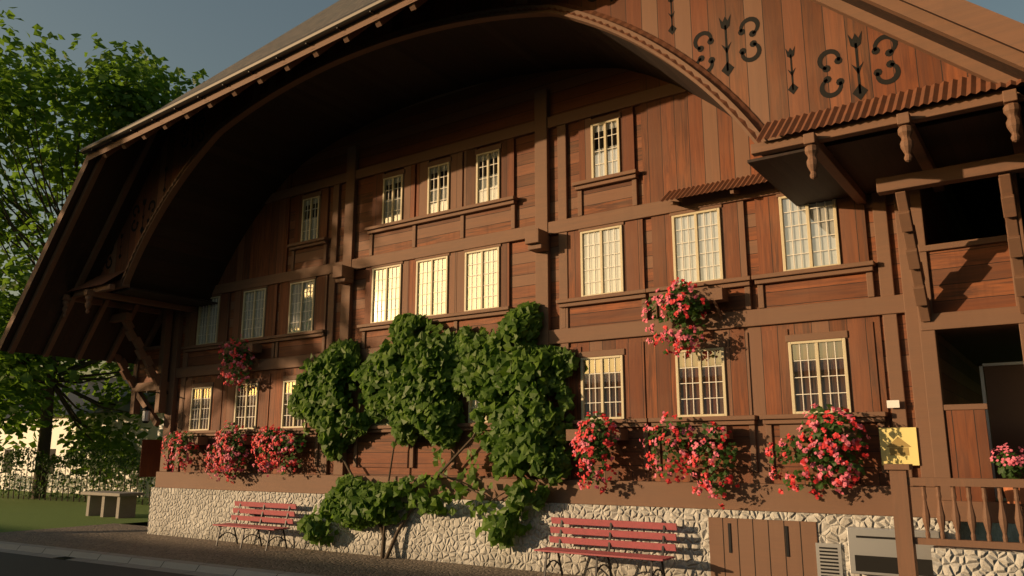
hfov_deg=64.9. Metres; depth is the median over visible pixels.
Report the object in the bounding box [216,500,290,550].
bench iron frame
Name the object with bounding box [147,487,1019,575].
stone plinth
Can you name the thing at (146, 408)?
hanging lantern
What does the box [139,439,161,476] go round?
laube boards
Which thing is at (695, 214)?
window frames
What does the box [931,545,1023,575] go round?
terrace stone wall
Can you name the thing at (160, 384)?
laube timber
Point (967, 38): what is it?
roof rafters
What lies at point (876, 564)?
mailbox openings
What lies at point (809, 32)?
front boarding
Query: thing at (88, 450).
hedge
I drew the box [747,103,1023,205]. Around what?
laube ceiling
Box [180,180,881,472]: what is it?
facade panels
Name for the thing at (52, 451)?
neighbour house windows
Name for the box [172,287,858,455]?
window flower boxes
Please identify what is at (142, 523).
terrain ground
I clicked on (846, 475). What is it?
pink geranium blooms
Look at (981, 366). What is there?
porch door frame
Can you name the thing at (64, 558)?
street drain covers
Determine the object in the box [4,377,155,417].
neighbour house roof
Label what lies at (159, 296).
laube ceiling
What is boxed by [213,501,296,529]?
bench slats
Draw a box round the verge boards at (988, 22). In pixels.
[0,0,1023,348]
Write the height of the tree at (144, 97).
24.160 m
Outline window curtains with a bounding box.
[199,122,837,423]
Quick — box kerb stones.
[0,541,321,575]
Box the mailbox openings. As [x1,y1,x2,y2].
[855,535,933,575]
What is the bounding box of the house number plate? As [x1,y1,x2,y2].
[886,400,899,407]
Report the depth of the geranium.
13.44 m
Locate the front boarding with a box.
[99,0,999,283]
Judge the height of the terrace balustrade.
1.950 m
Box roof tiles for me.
[158,0,374,109]
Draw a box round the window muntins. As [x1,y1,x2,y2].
[191,122,845,428]
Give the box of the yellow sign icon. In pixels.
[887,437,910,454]
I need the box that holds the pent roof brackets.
[669,190,739,205]
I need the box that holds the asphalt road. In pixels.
[0,552,194,575]
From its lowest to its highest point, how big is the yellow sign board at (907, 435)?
0.540 m
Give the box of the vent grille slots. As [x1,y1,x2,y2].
[819,547,838,575]
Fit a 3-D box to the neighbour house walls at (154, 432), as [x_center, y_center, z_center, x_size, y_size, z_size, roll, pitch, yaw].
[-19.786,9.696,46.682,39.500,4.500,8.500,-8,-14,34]
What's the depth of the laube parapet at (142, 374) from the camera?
22.78 m
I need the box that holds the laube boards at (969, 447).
[945,199,1023,501]
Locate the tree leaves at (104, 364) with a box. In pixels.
[84,362,130,380]
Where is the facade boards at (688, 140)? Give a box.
[180,72,889,485]
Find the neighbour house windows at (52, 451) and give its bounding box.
[2,449,99,474]
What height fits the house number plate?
0.110 m
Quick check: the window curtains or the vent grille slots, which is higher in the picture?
the window curtains
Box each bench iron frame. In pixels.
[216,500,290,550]
[544,516,665,575]
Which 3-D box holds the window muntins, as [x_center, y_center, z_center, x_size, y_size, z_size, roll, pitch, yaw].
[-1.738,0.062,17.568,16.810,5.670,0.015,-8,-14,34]
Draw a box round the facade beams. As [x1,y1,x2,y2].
[155,83,943,575]
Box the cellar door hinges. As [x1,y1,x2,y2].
[728,523,789,556]
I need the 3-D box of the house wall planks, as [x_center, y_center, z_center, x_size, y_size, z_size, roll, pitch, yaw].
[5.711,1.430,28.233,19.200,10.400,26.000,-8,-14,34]
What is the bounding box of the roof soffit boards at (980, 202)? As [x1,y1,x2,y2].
[0,0,1023,363]
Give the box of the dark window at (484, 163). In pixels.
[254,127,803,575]
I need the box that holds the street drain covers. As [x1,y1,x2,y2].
[55,556,73,559]
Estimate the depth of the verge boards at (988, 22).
14.54 m
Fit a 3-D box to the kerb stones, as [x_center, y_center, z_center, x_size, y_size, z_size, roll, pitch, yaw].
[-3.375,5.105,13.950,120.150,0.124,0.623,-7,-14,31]
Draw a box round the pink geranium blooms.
[162,281,1023,498]
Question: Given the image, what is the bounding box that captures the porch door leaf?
[984,364,1023,497]
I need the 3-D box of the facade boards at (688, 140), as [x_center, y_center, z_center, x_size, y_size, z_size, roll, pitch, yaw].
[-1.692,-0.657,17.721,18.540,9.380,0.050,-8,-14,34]
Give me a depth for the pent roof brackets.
14.05 m
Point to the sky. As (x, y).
(194, 35)
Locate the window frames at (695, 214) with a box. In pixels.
[189,118,851,430]
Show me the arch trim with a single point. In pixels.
(743, 108)
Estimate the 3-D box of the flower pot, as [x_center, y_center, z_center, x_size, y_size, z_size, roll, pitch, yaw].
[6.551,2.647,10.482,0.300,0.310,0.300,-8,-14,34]
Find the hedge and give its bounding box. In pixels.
[0,446,155,504]
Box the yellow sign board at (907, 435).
[879,427,919,464]
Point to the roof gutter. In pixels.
(340, 23)
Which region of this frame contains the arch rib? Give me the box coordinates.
[120,5,765,285]
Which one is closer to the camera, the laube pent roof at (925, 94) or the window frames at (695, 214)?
the laube pent roof at (925, 94)
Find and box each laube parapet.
[137,349,159,382]
[927,242,1015,312]
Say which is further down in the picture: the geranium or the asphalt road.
the asphalt road
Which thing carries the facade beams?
attached to the house wall planks
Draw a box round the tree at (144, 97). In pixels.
[0,7,208,498]
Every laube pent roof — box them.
[68,270,124,291]
[755,75,1023,140]
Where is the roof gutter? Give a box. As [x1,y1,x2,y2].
[80,0,394,153]
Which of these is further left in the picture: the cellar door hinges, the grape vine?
the grape vine
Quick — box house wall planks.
[171,68,996,486]
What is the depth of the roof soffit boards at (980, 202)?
20.17 m
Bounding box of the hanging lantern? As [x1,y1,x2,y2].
[142,391,167,422]
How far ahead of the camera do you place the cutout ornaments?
11.51 m
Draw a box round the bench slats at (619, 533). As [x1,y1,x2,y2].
[534,517,677,560]
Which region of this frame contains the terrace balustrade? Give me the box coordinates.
[884,464,1023,575]
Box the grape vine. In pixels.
[287,301,579,558]
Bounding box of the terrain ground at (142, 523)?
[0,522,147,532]
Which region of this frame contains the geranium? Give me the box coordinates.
[160,277,1023,508]
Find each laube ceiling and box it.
[93,287,217,308]
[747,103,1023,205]
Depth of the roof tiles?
18.87 m
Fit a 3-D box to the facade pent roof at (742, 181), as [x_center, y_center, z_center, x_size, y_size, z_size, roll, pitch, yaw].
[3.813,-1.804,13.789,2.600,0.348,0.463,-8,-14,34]
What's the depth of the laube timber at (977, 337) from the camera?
10.98 m
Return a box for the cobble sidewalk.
[0,523,581,575]
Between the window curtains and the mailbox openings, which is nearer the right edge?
the mailbox openings
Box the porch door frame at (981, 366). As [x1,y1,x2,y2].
[979,361,1023,497]
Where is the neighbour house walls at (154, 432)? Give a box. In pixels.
[0,411,163,496]
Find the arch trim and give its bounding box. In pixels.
[122,2,770,279]
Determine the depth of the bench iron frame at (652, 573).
13.54 m
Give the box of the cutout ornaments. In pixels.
[100,0,900,274]
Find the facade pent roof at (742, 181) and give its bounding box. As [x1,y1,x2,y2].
[660,173,766,201]
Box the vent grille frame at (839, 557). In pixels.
[815,543,843,575]
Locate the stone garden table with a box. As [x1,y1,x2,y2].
[81,491,144,517]
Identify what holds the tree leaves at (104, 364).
attached to the tree at (144, 97)
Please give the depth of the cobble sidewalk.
17.29 m
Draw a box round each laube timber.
[62,280,195,425]
[751,86,1023,523]
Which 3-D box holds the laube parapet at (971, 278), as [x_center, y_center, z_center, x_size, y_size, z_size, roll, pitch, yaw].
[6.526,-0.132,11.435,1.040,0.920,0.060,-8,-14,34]
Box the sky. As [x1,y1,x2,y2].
[0,0,1023,380]
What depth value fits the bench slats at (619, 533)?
13.55 m
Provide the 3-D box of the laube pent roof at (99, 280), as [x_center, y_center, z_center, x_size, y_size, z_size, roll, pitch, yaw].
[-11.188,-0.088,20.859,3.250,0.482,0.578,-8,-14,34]
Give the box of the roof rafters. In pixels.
[7,0,1023,364]
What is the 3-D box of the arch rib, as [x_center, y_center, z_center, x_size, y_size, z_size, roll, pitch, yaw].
[-3.086,-2.945,16.045,16.221,4.076,0.160,-8,-14,34]
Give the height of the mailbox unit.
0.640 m
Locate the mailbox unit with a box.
[847,526,940,575]
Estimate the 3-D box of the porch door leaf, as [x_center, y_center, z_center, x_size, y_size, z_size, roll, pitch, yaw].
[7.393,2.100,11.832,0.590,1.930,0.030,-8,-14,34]
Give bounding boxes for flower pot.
[1003,487,1023,503]
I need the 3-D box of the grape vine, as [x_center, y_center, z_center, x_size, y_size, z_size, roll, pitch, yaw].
[-2.210,2.974,16.755,7.997,5.187,0.954,-8,-14,34]

